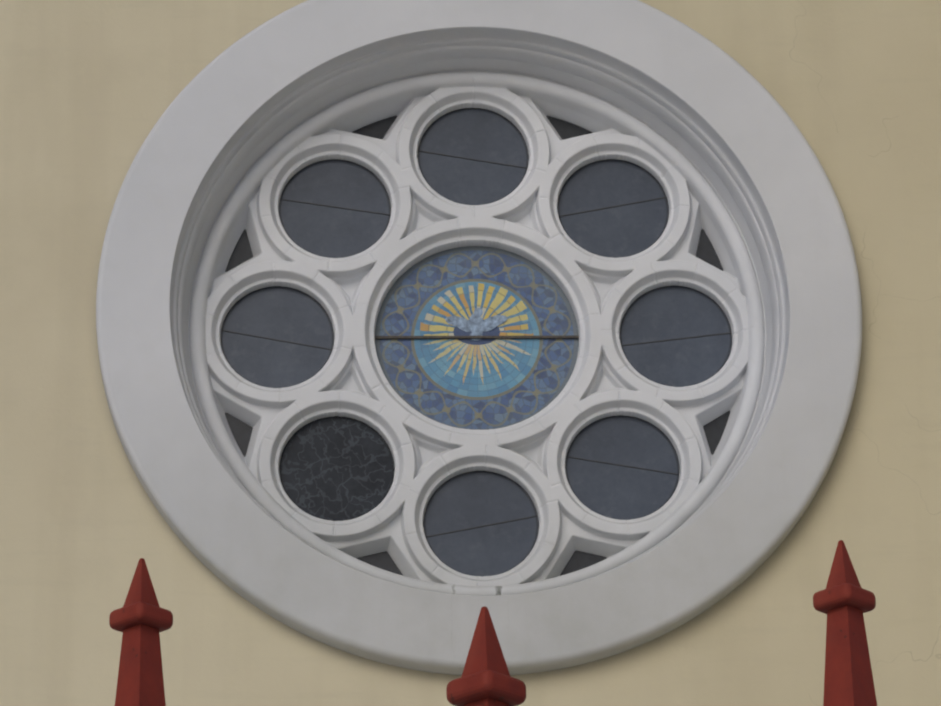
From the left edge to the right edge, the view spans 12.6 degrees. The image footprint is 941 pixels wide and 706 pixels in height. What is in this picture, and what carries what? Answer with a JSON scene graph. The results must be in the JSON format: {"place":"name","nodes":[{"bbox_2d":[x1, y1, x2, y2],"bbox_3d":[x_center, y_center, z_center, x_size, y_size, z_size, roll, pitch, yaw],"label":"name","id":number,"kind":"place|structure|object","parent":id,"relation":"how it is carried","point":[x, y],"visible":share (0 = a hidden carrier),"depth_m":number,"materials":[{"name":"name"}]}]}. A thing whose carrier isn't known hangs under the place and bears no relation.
{"place":"outdoors","nodes":[
{"label":"outdoors","id":0,"kind":"place"},
{"label":"ground","id":1,"kind":"structure","parent":0,"visible":0},
{"bbox_2d":[0,0,940,705],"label":"facade wall","id":2,"kind":"structure","parent":1,"relation":"on","point":[90,90],"depth_m":15.58,"materials":[{"name":"beige paint"}]},
{"bbox_2d":[96,0,861,674],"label":"window surround","id":3,"kind":"object","parent":2,"relation":"attached to","point":[712,112],"visible":1,"depth_m":15.71,"materials":[{"name":"white paint"}]},
{"bbox_2d":[190,71,764,595],"bbox_3d":[0.024,-0.057,15.968,2.172,2.173,0.210,0,-23,-3],"label":"window tracery","id":4,"kind":"object","parent":3,"relation":"attached to","point":[526,455],"visible":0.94,"depth_m":15.93,"materials":[{"name":"white stone"}]},
{"bbox_2d":[220,286,333,387],"bbox_3d":[-0.725,-0.055,15.935,0.437,0.436,0.001,0,-23,-3],"label":"glass pane","id":5,"kind":"object","parent":4,"relation":"attached to","point":[289,314],"visible":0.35,"depth_m":15.94,"materials":[{"name":"grey glass"}]},
{"bbox_2d":[221,330,332,349],"bbox_3d":[-0.725,-0.048,15.931,0.428,0.004,0.003,10,-23,2],"label":"glazing bar","id":6,"kind":"object","parent":4,"relation":"on","point":[276,340],"visible":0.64,"depth_m":15.93,"materials":[{"name":"grey metal"}]},
{"bbox_2d":[279,159,390,257],"bbox_3d":[-0.516,-0.544,16.152,0.436,0.436,0.001,0,-23,-3],"label":"glass pane","id":7,"kind":"object","parent":4,"relation":"attached to","point":[326,231],"visible":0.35,"depth_m":16.15,"materials":[{"name":"grey glass"}]},
{"bbox_2d":[280,199,390,214],"bbox_3d":[-0.516,-0.555,16.155,0.428,0.007,0.003,8,-23,1],"label":"pane lead","id":8,"kind":"object","parent":4,"relation":"attached to","point":[334,206],"visible":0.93,"depth_m":16.15,"materials":[{"name":"grey metal"}]},
{"bbox_2d":[279,416,394,520],"bbox_3d":[-0.495,0.432,15.738,0.436,0.436,0.001,0,-23,-3],"label":"glass pane","id":9,"kind":"object","parent":4,"relation":"attached to","point":[336,468],"visible":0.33,"depth_m":15.74,"materials":[{"name":"black glass"}]},
{"bbox_2d":[417,108,528,204],"bbox_3d":[0.010,-0.747,16.261,0.437,0.436,0.001,0,-23,-3],"label":"glass pane","id":10,"kind":"object","parent":4,"relation":"attached to","point":[482,134],"visible":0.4,"depth_m":16.26,"materials":[{"name":"grey glass"}]},
{"bbox_2d":[418,150,527,168],"bbox_3d":[0.010,-0.741,16.257,0.428,0.006,0.003,9,-23,1],"label":"pane lead","id":11,"kind":"object","parent":4,"relation":"attached to","point":[472,159],"visible":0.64,"depth_m":16.25,"materials":[{"name":"grey metal"}]},
{"bbox_2d":[375,246,578,429],"bbox_3d":[0.024,-0.053,15.978,0.781,0.782,0.001,0,-23,-3],"label":"stained glass","id":12,"kind":"object","parent":4,"relation":"attached to","point":[482,384],"visible":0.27,"depth_m":15.98,"materials":[{"name":"blue glass"}]},
{"bbox_2d":[445,308,507,340],"bbox_3d":[0.023,-0.109,15.999,0.237,0.136,0.003,0,-23,-3],"label":"dove","id":13,"kind":"object","parent":12,"relation":"attached to","point":[475,324],"visible":1,"depth_m":16.00,"materials":[{"name":"white glass"}]},
{"bbox_2d":[375,335,578,338],"bbox_3d":[0.024,-0.059,15.974,0.772,0.009,0.010,0,-23,-3],"label":"glazing bar","id":14,"kind":"object","parent":12,"relation":"attached to","point":[479,337],"visible":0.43,"depth_m":15.97,"materials":[{"name":"black metal"}]},
{"bbox_2d":[225,116,729,575],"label":"window panes","id":15,"kind":"structure","parent":4,"relation":"attached to","point":[714,429],"depth_m":15.91,"materials":[{"name":"grey glass"}]},
{"bbox_2d":[423,471,538,576],"bbox_3d":[0.039,0.633,15.675,0.437,0.436,0.001,0,-23,-3],"label":"glass pane","id":16,"kind":"object","parent":4,"relation":"attached to","point":[470,499],"visible":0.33,"depth_m":15.68,"materials":[{"name":"grey glass"}]},
{"bbox_2d":[425,516,537,536],"bbox_3d":[0.039,0.640,15.671,0.428,0.004,0.003,-10,-22,-7],"label":"glazing bar","id":17,"kind":"object","parent":4,"relation":"on","point":[481,526],"visible":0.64,"depth_m":15.67,"materials":[{"name":"grey metal"}]},
{"bbox_2d":[558,197,666,216],"bbox_3d":[0.544,-0.558,16.202,0.428,0.005,0.003,-10,-22,-7],"label":"glazing bar","id":18,"kind":"object","parent":4,"relation":"attached to","point":[611,206],"visible":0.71,"depth_m":16.20,"materials":[{"name":"grey metal"}]},
{"bbox_2d":[557,159,668,257],"bbox_3d":[0.544,-0.546,16.198,0.436,0.436,0.001,0,-23,-3],"label":"glass pane","id":19,"kind":"object","parent":4,"relation":"attached to","point":[626,230],"visible":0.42,"depth_m":16.20,"materials":[{"name":"grey glass"}]},
{"bbox_2d":[565,415,679,519],"bbox_3d":[0.564,0.430,15.784,0.436,0.436,0.001,0,-23,-3],"label":"glass pane","id":20,"kind":"object","parent":4,"relation":"attached to","point":[611,491],"visible":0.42,"depth_m":15.79,"materials":[{"name":"grey glass"}]},
{"bbox_2d":[566,456,678,474],"bbox_3d":[0.564,0.418,15.788,0.428,0.006,0.003,9,-23,1],"label":"pane lead","id":21,"kind":"object","parent":4,"relation":"on","point":[621,465],"visible":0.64,"depth_m":15.79,"materials":[{"name":"grey metal"}]},
{"bbox_2d":[619,285,731,386],"bbox_3d":[0.774,-0.059,16.001,0.437,0.436,0.001,0,-23,-3],"label":"glass pane","id":22,"kind":"object","parent":4,"relation":"attached to","point":[667,312],"visible":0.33,"depth_m":16.00,"materials":[{"name":"grey glass"}]},
{"bbox_2d":[621,332,731,345],"bbox_3d":[0.774,-0.052,15.997,0.428,0.008,0.003,-7,-23,-5],"label":"pane lead","id":23,"kind":"object","parent":4,"relation":"attached to","point":[676,339],"visible":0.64,"depth_m":15.99,"materials":[{"name":"grey metal"}]},
{"bbox_3d":[0.066,2.761,2.835,4.373,0.360,0.300,0,-23,-3],"label":"fence plinth","id":24,"kind":"object","parent":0,"visible":0},
{"bbox_2d":[109,558,172,705],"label":"picket fence","id":25,"kind":"object","parent":24,"relation":"on","point":[141,619],"visible":1,"depth_m":3.87,"materials":[{"name":"red metal"}]},
{"bbox_2d":[446,606,525,705],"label":"picket fence","id":26,"kind":"object","parent":24,"relation":"on","point":[486,679],"visible":1,"depth_m":3.87,"materials":[{"name":"red metal"}]},
{"bbox_2d":[813,540,876,705],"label":"picket fence","id":27,"kind":"object","parent":24,"relation":"on","point":[844,601],"visible":1,"depth_m":3.90,"materials":[{"name":"red metal"}]}
]}

